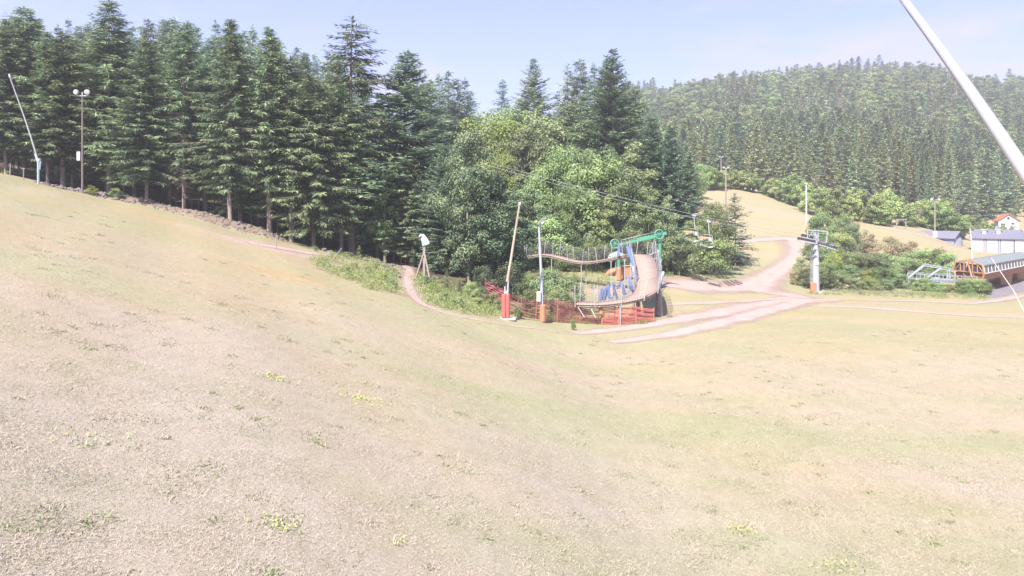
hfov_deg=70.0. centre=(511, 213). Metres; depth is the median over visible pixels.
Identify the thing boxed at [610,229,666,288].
green lift frame
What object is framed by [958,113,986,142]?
broadleaf tree
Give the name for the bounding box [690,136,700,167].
spruce tree
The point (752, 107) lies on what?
broadleaf tree
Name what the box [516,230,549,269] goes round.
shrub
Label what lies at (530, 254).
shrub
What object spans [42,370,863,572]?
yellow flowers
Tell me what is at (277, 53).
spruce tree
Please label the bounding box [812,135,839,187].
spruce tree
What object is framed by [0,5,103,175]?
spruce tree
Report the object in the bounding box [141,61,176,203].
spruce tree
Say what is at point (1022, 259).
window frame
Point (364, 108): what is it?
spruce tree
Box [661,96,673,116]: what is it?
broadleaf tree
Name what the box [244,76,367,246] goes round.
spruce tree
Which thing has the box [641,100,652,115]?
broadleaf tree
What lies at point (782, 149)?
spruce tree
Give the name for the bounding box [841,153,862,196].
spruce tree
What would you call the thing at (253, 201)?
spruce tree
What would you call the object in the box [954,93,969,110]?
broadleaf tree
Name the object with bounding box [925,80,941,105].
broadleaf tree
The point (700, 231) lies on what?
broadleaf tree
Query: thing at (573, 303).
shrub
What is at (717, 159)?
spruce tree
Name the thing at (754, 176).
hedge tree
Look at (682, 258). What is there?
shrub
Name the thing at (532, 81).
spruce tree
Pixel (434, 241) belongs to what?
fir tree
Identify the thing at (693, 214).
lift cable
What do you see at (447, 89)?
spruce tree
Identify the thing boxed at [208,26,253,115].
spruce tree
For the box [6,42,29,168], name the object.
spruce tree
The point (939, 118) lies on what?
broadleaf tree
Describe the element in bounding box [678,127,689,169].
spruce tree
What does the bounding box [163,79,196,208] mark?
dead spruce
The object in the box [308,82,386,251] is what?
spruce tree
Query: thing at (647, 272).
elevated walkway
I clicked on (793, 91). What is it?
broadleaf tree
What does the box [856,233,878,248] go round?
shrub
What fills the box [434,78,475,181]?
spruce tree
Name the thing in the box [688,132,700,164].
spruce tree
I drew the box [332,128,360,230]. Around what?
spruce tree
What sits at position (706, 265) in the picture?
shrub
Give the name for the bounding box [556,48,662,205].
spruce tree
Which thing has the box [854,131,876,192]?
spruce tree
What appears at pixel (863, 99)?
broadleaf tree
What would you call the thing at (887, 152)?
spruce tree
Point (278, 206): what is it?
spruce tree
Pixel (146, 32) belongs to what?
spruce tree
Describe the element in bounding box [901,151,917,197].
spruce tree
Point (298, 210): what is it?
spruce tree
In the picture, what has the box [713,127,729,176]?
spruce tree
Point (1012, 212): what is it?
hedge tree
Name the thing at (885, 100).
broadleaf tree
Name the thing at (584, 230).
shrub
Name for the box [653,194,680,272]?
broadleaf tree
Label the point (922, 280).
shrub
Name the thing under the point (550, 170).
broadleaf tree
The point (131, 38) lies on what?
spruce tree
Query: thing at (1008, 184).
fir tree
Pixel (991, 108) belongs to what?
broadleaf tree
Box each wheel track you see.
[608,301,806,342]
[665,297,800,304]
[806,305,1023,317]
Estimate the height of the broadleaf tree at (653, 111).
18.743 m
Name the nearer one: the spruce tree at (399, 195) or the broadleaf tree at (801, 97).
the spruce tree at (399, 195)
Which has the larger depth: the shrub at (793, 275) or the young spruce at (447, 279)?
the shrub at (793, 275)
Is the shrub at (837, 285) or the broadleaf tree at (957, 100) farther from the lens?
the broadleaf tree at (957, 100)
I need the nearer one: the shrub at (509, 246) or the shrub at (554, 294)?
the shrub at (554, 294)
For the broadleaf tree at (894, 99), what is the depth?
463.97 m
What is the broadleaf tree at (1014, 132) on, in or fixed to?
on the ground at (774, 215)
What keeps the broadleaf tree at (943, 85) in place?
on the ground at (774, 215)
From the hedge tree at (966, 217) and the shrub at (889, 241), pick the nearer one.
the shrub at (889, 241)
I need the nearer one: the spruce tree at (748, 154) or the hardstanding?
the hardstanding
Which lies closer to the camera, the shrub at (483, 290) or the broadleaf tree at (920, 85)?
the shrub at (483, 290)
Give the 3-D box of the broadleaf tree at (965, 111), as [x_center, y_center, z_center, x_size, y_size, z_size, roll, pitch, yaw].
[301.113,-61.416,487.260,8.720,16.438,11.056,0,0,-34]
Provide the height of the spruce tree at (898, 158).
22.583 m
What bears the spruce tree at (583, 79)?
on the ground at (774, 215)
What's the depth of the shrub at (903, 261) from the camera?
128.34 m
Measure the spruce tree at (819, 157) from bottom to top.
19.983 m
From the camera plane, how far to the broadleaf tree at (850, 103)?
488.62 m
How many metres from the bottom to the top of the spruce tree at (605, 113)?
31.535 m
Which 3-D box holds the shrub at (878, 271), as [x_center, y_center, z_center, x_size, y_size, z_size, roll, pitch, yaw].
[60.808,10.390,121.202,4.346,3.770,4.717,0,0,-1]
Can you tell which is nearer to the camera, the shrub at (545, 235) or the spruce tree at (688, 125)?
the shrub at (545, 235)
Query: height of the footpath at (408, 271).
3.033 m
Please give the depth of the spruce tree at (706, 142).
291.25 m
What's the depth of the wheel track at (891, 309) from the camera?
77.75 m
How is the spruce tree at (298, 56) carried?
on the ground at (774, 215)
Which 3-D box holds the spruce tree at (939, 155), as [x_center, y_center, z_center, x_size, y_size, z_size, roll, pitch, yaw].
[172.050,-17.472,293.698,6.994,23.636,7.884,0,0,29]
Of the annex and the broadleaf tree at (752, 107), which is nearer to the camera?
the annex
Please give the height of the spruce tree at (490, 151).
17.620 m
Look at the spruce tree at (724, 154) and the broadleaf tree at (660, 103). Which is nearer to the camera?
the spruce tree at (724, 154)
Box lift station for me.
[907,252,1023,285]
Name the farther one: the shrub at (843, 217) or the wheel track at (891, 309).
the shrub at (843, 217)
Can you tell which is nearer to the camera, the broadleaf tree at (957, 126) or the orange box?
the orange box
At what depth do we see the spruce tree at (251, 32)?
120.16 m
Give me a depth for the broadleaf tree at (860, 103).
453.27 m
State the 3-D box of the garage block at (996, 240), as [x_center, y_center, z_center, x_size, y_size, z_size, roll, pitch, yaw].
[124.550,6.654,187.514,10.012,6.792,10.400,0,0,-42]
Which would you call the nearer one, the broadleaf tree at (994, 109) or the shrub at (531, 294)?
the shrub at (531, 294)
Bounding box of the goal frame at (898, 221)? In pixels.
[896,219,906,229]
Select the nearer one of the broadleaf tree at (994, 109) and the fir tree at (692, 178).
the fir tree at (692, 178)
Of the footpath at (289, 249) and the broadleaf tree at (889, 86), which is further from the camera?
the broadleaf tree at (889, 86)
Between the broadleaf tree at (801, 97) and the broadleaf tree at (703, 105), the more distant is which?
the broadleaf tree at (801, 97)
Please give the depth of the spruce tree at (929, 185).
225.76 m
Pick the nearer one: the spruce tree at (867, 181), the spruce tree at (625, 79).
the spruce tree at (625, 79)
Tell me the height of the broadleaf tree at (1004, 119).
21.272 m
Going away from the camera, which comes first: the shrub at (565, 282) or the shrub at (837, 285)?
the shrub at (565, 282)
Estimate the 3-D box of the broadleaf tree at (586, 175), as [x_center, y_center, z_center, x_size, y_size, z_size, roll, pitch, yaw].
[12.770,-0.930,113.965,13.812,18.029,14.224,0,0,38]
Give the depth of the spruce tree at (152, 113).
87.69 m
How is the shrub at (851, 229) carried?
on the ground at (774, 215)
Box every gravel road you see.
[565,297,839,333]
[801,294,1023,303]
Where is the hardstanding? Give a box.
[985,282,1023,297]
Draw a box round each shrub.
[84,185,97,194]
[106,187,123,196]
[376,272,387,279]
[385,279,397,286]
[419,275,433,283]
[425,282,441,291]
[432,238,462,276]
[439,292,451,300]
[450,295,466,306]
[456,244,480,281]
[461,250,503,286]
[463,280,481,298]
[465,297,484,306]
[471,264,497,292]
[474,285,488,303]
[485,291,500,308]
[487,236,526,288]
[495,264,526,298]
[498,241,535,280]
[514,306,523,317]
[515,239,534,266]
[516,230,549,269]
[518,289,536,311]
[519,271,548,300]
[526,265,570,309]
[527,223,554,243]
[528,216,573,266]
[536,215,576,261]
[543,289,567,317]
[547,275,586,315]
[549,242,582,270]
[551,223,584,254]
[560,216,600,263]
[569,292,582,314]
[570,319,575,329]
[572,225,615,255]
[573,237,613,270]
[587,219,620,264]
[603,227,661,270]
[616,224,661,255]
[637,231,673,257]
[652,231,707,275]
[657,235,686,270]
[681,237,741,274]
[789,256,811,279]
[789,267,804,284]
[797,266,810,287]
[798,229,835,261]
[805,215,828,247]
[805,247,843,269]
[810,209,838,242]
[819,231,854,260]
[819,261,851,281]
[819,266,838,288]
[820,250,846,275]
[822,248,864,268]
[825,210,851,234]
[828,274,851,288]
[834,235,863,261]
[837,219,860,235]
[838,264,864,283]
[842,250,874,271]
[842,278,864,289]
[844,223,867,252]
[854,269,880,284]
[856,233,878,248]
[857,241,881,253]
[858,253,892,277]
[859,278,883,289]
[865,244,898,267]
[865,265,892,282]
[875,252,911,274]
[875,279,896,289]
[877,236,905,255]
[886,267,906,283]
[889,250,930,275]
[889,273,915,288]
[895,240,919,263]
[904,270,934,285]
[909,248,933,273]
[911,281,925,290]
[913,277,935,290]
[917,246,949,276]
[925,282,939,290]
[929,251,957,278]
[934,283,946,291]
[943,284,956,292]
[951,279,972,292]
[954,277,988,293]
[959,283,973,293]
[973,277,994,293]
[977,282,993,294]
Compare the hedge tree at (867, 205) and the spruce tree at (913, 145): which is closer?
the hedge tree at (867, 205)
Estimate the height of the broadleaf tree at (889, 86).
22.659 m
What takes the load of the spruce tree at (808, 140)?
on the ground at (774, 215)
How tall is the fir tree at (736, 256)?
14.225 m
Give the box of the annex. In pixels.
[1013,231,1023,251]
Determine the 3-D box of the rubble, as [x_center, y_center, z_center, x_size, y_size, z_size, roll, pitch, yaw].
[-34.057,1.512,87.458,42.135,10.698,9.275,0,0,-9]
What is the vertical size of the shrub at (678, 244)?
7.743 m
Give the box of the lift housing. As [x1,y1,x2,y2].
[608,252,626,275]
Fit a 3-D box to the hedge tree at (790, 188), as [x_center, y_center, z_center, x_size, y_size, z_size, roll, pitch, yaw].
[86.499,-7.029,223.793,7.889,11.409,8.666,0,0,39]
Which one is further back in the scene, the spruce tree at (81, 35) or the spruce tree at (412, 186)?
the spruce tree at (81, 35)
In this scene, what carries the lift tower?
on the ground at (774, 215)
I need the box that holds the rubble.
[34,180,405,269]
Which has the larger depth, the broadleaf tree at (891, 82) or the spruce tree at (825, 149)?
the broadleaf tree at (891, 82)
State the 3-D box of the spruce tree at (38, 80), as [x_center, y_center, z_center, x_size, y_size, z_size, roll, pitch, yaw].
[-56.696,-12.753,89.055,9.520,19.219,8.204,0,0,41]
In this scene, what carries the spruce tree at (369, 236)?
on the ground at (774, 215)
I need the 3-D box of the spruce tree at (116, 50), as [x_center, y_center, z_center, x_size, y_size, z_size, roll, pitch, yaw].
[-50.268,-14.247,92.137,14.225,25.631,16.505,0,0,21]
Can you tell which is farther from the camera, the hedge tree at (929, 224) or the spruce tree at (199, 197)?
the hedge tree at (929, 224)
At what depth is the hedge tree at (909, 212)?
205.46 m
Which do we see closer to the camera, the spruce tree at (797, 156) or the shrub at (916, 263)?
the shrub at (916, 263)
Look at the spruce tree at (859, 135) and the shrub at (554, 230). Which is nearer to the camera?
the shrub at (554, 230)
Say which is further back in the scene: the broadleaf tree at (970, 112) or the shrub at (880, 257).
the broadleaf tree at (970, 112)
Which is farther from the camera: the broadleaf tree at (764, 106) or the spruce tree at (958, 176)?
the broadleaf tree at (764, 106)
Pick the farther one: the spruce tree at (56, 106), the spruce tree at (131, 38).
the spruce tree at (131, 38)
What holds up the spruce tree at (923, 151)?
on the ground at (774, 215)
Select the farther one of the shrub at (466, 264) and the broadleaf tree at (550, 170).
the broadleaf tree at (550, 170)
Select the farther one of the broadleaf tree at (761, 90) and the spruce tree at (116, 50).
the broadleaf tree at (761, 90)
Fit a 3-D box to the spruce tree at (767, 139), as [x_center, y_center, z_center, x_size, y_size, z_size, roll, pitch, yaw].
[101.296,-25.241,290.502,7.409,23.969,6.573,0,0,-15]
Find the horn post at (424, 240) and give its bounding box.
[415,234,429,278]
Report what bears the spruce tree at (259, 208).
on the ground at (774, 215)
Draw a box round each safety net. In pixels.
[485,278,601,323]
[602,306,653,324]
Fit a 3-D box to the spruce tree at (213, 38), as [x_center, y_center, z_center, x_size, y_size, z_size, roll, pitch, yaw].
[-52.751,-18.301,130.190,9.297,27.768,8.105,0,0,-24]
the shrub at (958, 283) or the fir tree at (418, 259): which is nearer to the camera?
the fir tree at (418, 259)
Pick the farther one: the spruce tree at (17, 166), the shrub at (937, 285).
the shrub at (937, 285)
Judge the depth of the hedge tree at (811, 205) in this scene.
205.45 m
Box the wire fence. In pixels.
[834,289,986,295]
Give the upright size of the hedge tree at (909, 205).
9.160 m
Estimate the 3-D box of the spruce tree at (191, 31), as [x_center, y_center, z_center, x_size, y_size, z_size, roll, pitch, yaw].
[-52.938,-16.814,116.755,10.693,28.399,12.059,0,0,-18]
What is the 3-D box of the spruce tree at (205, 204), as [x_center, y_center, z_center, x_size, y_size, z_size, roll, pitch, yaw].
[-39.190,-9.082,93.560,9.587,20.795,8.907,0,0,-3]
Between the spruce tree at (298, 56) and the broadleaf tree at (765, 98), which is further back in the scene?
the broadleaf tree at (765, 98)
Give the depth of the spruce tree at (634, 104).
139.73 m
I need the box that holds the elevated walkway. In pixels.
[516,240,662,324]
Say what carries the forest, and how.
on the ground at (774, 215)
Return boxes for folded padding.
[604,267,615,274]
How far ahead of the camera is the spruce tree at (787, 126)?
292.88 m
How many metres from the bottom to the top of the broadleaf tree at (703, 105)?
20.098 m
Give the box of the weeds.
[0,167,991,323]
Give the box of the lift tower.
[797,229,837,293]
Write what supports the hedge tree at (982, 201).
on the ground at (774, 215)
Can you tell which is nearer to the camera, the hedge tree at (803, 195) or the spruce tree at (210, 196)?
the spruce tree at (210, 196)
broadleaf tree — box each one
[364,165,402,262]
[423,127,503,281]
[428,106,539,186]
[447,176,542,286]
[475,105,530,162]
[476,147,523,197]
[481,120,559,218]
[512,108,580,199]
[512,186,547,220]
[514,180,554,221]
[521,143,587,220]
[549,185,597,245]
[550,103,600,178]
[554,150,639,241]
[561,119,621,209]
[590,196,617,267]
[597,168,653,241]
[604,140,659,224]
[631,190,665,253]
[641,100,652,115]
[649,107,661,117]
[650,95,663,112]
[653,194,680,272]
[654,98,667,117]
[654,191,702,235]
[660,106,676,121]
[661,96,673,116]
[664,116,678,128]
[667,100,687,121]
[678,219,708,269]
[679,163,710,198]
[680,93,692,104]
[682,96,691,111]
[683,103,699,120]
[692,201,737,270]
[694,103,714,120]
[700,104,721,130]
[701,98,717,116]
[703,111,717,127]
[724,101,745,121]
[731,104,753,123]
[746,104,759,119]
[751,92,763,112]
[754,94,769,120]
[755,87,770,109]
[759,101,779,122]
[767,94,785,112]
[769,85,777,94]
[770,91,781,98]
[770,95,789,115]
[781,84,792,99]
[792,84,804,98]
[794,81,807,96]
[794,90,805,107]
[803,76,822,94]
[822,76,840,98]
[841,76,858,98]
[841,87,853,99]
[845,97,861,114]
[850,87,874,105]
[855,98,869,122]
[855,101,871,125]
[860,76,874,89]
[860,84,875,99]
[860,102,879,124]
[862,78,874,87]
[865,94,878,112]
[871,81,882,95]
[874,89,895,107]
[876,108,888,119]
[877,83,898,103]
[881,97,891,116]
[883,78,897,92]
[884,96,908,120]
[891,74,903,92]
[891,89,903,108]
[893,95,909,118]
[901,86,916,104]
[902,90,926,109]
[910,79,925,100]
[914,107,926,122]
[915,92,929,111]
[918,87,935,102]
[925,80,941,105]
[929,105,953,123]
[934,117,947,132]
[937,83,951,104]
[937,95,952,111]
[945,116,961,137]
[950,116,960,138]
[953,92,966,111]
[953,104,966,123]
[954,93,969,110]
[954,96,970,111]
[956,109,968,123]
[958,111,968,133]
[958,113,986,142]
[961,111,976,130]
[974,107,995,124]
[985,90,1007,109]
[985,97,1001,113]
[992,104,1003,117]
[998,112,1011,131]
[1003,94,1013,109]
[1006,127,1022,140]
[1009,108,1023,128]
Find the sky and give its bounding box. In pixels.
[0,0,1023,146]
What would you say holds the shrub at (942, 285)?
on the ground at (774, 215)
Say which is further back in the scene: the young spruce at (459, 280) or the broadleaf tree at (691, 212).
the broadleaf tree at (691, 212)
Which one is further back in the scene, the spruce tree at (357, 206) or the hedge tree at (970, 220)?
the hedge tree at (970, 220)
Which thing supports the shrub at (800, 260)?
on the ground at (774, 215)
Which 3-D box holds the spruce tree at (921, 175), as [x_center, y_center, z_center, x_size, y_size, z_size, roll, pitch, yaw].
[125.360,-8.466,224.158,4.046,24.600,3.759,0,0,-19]
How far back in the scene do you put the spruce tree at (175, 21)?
140.07 m
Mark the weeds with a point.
(430, 297)
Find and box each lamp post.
[537,218,545,322]
[722,167,729,229]
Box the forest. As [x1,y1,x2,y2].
[614,55,1023,202]
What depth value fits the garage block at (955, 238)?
191.77 m
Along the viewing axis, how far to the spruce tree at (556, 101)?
171.81 m
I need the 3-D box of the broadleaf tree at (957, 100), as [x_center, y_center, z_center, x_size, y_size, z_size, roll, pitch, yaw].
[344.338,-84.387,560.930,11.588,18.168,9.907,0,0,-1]
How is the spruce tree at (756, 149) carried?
on the ground at (774, 215)
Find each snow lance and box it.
[8,74,41,183]
[500,202,520,319]
[805,183,807,223]
[899,0,1023,184]
[969,228,973,263]
[988,254,1023,311]
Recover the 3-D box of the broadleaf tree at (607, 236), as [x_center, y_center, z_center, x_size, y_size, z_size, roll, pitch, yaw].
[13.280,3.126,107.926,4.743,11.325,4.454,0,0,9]
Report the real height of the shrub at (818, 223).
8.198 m
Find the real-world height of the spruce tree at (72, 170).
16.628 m
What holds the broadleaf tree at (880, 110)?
on the ground at (774, 215)
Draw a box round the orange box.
[620,264,632,278]
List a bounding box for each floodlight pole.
[73,89,89,192]
[930,198,939,237]
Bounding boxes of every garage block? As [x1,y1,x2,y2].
[919,230,965,245]
[968,226,1021,253]
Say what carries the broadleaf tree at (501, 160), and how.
on the ground at (774, 215)
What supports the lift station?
on the ground at (774, 215)
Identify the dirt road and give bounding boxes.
[662,278,812,297]
[717,236,809,292]
[880,227,970,249]
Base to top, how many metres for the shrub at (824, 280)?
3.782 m
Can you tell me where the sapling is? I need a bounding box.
[356,246,361,257]
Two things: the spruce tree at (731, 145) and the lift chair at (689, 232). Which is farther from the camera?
the spruce tree at (731, 145)
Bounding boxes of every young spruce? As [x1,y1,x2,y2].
[443,271,451,288]
[453,278,463,293]
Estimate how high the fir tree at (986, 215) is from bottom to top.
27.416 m
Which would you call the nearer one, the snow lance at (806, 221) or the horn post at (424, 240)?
the horn post at (424, 240)
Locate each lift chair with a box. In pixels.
[683,215,698,241]
[698,219,712,247]
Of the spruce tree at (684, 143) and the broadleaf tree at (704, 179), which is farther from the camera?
the spruce tree at (684, 143)
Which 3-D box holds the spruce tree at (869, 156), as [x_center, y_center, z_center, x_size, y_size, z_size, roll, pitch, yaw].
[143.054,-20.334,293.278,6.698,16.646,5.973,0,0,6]
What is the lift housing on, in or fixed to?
on the ground at (774, 215)
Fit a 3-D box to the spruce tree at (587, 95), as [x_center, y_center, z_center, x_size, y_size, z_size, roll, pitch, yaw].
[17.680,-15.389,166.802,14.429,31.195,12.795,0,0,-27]
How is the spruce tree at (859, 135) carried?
on the ground at (774, 215)
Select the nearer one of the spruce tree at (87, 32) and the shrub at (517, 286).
the shrub at (517, 286)
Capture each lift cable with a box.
[481,163,911,271]
[485,161,912,268]
[649,192,805,229]
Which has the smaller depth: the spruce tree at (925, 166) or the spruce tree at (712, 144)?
the spruce tree at (925, 166)
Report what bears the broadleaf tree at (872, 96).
on the ground at (774, 215)
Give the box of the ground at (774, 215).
[0,83,1023,575]
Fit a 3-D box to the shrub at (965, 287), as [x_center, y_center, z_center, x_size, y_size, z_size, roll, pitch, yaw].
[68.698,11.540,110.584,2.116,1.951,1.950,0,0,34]
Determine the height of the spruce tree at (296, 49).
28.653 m
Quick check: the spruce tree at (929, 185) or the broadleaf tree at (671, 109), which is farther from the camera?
the broadleaf tree at (671, 109)
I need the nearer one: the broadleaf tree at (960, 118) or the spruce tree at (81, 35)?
the spruce tree at (81, 35)
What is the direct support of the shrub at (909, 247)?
on the ground at (774, 215)
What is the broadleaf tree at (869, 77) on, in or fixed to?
on the ground at (774, 215)
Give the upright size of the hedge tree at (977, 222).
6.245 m
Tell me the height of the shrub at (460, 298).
1.119 m
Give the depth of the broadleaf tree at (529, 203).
123.66 m
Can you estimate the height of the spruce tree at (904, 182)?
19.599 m
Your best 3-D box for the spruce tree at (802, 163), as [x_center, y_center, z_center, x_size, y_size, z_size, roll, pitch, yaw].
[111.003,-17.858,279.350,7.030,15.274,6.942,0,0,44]
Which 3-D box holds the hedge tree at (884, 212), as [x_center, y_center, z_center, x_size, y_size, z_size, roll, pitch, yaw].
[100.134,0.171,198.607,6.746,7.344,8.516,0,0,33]
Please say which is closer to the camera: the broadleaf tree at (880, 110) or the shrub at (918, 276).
the shrub at (918, 276)
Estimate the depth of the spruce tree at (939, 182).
252.33 m
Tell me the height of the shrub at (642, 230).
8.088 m
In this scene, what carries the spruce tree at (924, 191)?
on the ground at (774, 215)
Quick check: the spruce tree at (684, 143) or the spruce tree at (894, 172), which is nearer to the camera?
the spruce tree at (684, 143)
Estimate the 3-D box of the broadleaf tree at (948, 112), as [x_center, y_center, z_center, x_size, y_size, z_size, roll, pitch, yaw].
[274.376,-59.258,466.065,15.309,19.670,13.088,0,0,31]
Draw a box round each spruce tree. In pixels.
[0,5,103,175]
[0,18,46,173]
[2,31,88,182]
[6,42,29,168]
[11,31,100,186]
[24,38,35,166]
[28,20,49,50]
[31,0,169,192]
[35,62,103,187]
[51,39,97,183]
[52,23,63,49]
[59,36,87,165]
[60,17,74,51]
[68,47,128,191]
[69,25,88,60]
[74,29,90,61]
[78,25,95,47]
[83,37,198,199]
[105,45,159,196]
[109,105,130,192]
[119,30,133,83]
[123,125,143,195]
[128,18,168,185]
[130,25,139,51]
[136,22,219,208]
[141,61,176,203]
[144,62,187,204]
[153,18,181,183]
[153,19,165,45]
[154,17,181,74]
[158,16,183,69]
[159,21,204,191]
[160,139,171,203]
[161,20,201,84]
[163,19,272,220]
[168,139,181,206]
[174,63,191,193]
[174,181,215,208]
[175,62,223,211]
[180,72,220,203]
[186,176,195,209]
[187,37,221,113]
[187,144,203,210]
[193,25,215,68]
[196,70,266,220]
[207,19,222,67]
[207,165,217,214]
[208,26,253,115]
[210,34,226,74]
[215,127,233,218]
[222,26,322,232]
[231,156,248,220]
[238,30,259,87]
[241,24,261,109]
[244,36,259,74]
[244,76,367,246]
[244,148,260,224]
[247,55,334,242]
[251,108,299,231]
[252,105,264,224]
[253,25,289,125]
[255,42,289,109]
[270,41,288,91]
[271,154,286,232]
[273,93,312,218]
[290,47,302,88]
[290,52,320,120]
[290,54,302,87]
[294,178,308,241]
[297,52,317,105]
[301,16,421,254]
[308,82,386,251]
[309,52,324,82]
[316,62,335,111]
[316,168,331,246]
[319,53,358,226]
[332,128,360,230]
[334,50,357,104]
[343,101,410,258]
[344,66,367,131]
[344,173,365,229]
[353,66,372,107]
[355,80,374,157]
[355,88,383,132]
[363,172,371,255]
[380,157,432,265]
[386,162,400,262]
[390,171,409,263]
[397,195,407,264]
[404,183,418,266]
[410,81,456,170]
[412,97,441,176]
[422,186,439,263]
[432,73,453,144]
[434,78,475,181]
[437,71,461,131]
[441,102,457,143]
[446,78,480,164]
[453,91,483,141]
[484,78,512,142]
[487,138,498,175]
[496,59,568,157]
[508,89,530,134]
[550,90,562,121]
[551,103,573,149]
[552,63,577,145]
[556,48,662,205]
[561,58,592,149]
[562,88,583,146]
[570,152,592,212]
[571,82,593,117]
[576,63,616,143]
[576,77,626,203]
[578,58,635,185]
[614,78,654,169]
[616,86,657,170]
[617,153,634,202]
[623,94,644,137]
[637,99,658,154]
[649,115,670,158]
[666,120,684,165]
[675,124,691,176]
[678,119,691,170]
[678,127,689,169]
[685,118,693,155]
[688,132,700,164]
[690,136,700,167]
[698,123,715,169]
[699,142,709,169]
[702,124,737,174]
[707,134,718,169]
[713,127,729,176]
[725,125,738,175]
[727,141,739,173]
[732,139,748,181]
[740,131,753,170]
[742,123,769,181]
[746,133,754,173]
[755,134,770,177]
[759,120,775,177]
[768,138,783,180]
[774,128,804,180]
[775,122,800,173]
[777,132,788,179]
[785,130,803,181]
[797,147,809,180]
[799,132,812,178]
[801,148,815,183]
[802,139,815,187]
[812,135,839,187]
[813,137,826,180]
[814,134,837,193]
[817,141,841,190]
[830,126,853,184]
[832,125,848,179]
[837,132,858,196]
[838,150,850,190]
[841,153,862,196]
[848,127,871,170]
[851,147,873,193]
[853,145,866,181]
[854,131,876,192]
[855,158,879,201]
[865,139,881,186]
[865,142,875,175]
[868,142,898,197]
[871,145,891,198]
[872,133,884,172]
[873,138,890,176]
[876,141,893,189]
[887,136,899,188]
[887,139,915,196]
[890,154,900,186]
[895,130,908,173]
[897,149,913,193]
[900,160,910,204]
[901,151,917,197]
[908,141,919,186]
[908,155,918,202]
[911,149,938,201]
[914,147,928,218]
[914,168,927,208]
[915,150,931,193]
[917,141,934,171]
[922,147,937,189]
[925,155,937,205]
[927,159,954,210]
[930,143,940,191]
[933,141,946,180]
[933,156,947,200]
[938,154,955,198]
[939,139,957,207]
[940,175,947,200]
[952,168,963,203]
[955,172,972,213]
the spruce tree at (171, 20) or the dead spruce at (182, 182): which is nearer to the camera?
the dead spruce at (182, 182)
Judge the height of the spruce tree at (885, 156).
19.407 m
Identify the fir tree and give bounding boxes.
[341,49,478,261]
[403,145,465,273]
[403,175,434,265]
[494,173,512,237]
[500,198,521,252]
[622,116,685,248]
[646,124,700,262]
[678,152,707,257]
[717,193,758,264]
[952,170,985,218]
[969,151,1008,218]
[987,159,1023,213]
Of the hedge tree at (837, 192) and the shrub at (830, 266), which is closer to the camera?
the shrub at (830, 266)
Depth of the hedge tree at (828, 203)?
202.44 m
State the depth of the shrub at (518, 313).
64.35 m
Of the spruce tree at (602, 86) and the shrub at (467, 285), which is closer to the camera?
the shrub at (467, 285)
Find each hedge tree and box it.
[697,163,716,190]
[707,166,724,189]
[714,170,730,188]
[727,168,740,188]
[731,170,755,189]
[741,172,761,191]
[756,178,768,193]
[761,178,782,197]
[772,178,788,201]
[781,172,806,205]
[791,181,817,211]
[802,187,832,212]
[812,188,846,215]
[832,187,851,217]
[842,187,864,220]
[850,191,877,222]
[866,201,894,225]
[867,192,890,224]
[881,188,905,224]
[893,196,913,224]
[898,207,918,226]
[908,201,933,226]
[912,199,948,228]
[933,199,953,228]
[936,206,965,230]
[949,213,973,235]
[961,217,975,231]
[972,214,986,228]
[973,196,989,206]
[979,221,993,228]
[984,199,1001,212]
[1009,209,1017,216]
[1011,200,1023,212]
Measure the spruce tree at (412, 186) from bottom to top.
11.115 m
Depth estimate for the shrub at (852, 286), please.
114.21 m
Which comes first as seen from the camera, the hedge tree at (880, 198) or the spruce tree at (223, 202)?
the spruce tree at (223, 202)
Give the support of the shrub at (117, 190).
on the ground at (774, 215)
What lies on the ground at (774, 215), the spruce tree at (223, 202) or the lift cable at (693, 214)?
the spruce tree at (223, 202)
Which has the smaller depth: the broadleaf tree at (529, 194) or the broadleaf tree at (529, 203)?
the broadleaf tree at (529, 194)
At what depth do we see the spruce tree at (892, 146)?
281.79 m
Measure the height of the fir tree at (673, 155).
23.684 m
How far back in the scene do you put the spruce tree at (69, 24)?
147.74 m
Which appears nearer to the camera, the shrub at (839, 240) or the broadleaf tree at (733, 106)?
the shrub at (839, 240)
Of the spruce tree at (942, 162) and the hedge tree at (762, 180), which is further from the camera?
the spruce tree at (942, 162)
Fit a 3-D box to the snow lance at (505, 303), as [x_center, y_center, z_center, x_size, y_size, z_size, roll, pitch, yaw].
[-0.312,4.029,62.000,2.162,9.970,1.000,0,0,0]
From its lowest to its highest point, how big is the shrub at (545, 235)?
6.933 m
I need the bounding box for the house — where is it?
[992,214,1020,229]
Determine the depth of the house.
260.88 m
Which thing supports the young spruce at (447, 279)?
on the ground at (774, 215)
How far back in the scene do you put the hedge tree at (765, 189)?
235.62 m
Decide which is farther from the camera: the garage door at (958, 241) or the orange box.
the garage door at (958, 241)
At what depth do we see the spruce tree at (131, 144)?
91.27 m
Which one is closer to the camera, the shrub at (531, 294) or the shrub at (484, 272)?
the shrub at (531, 294)
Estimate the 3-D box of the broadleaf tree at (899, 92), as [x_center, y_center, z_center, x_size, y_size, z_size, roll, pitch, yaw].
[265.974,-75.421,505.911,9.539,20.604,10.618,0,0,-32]
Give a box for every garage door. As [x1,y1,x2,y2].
[955,238,961,245]
[973,239,983,251]
[987,239,997,252]
[1001,239,1011,252]
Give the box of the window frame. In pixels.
[984,259,1023,273]
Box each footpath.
[247,242,406,264]
[399,264,546,329]
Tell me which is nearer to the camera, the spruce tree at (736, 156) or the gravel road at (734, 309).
the gravel road at (734, 309)
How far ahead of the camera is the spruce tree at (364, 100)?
117.41 m
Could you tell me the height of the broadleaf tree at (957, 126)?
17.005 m
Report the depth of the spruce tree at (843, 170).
270.33 m

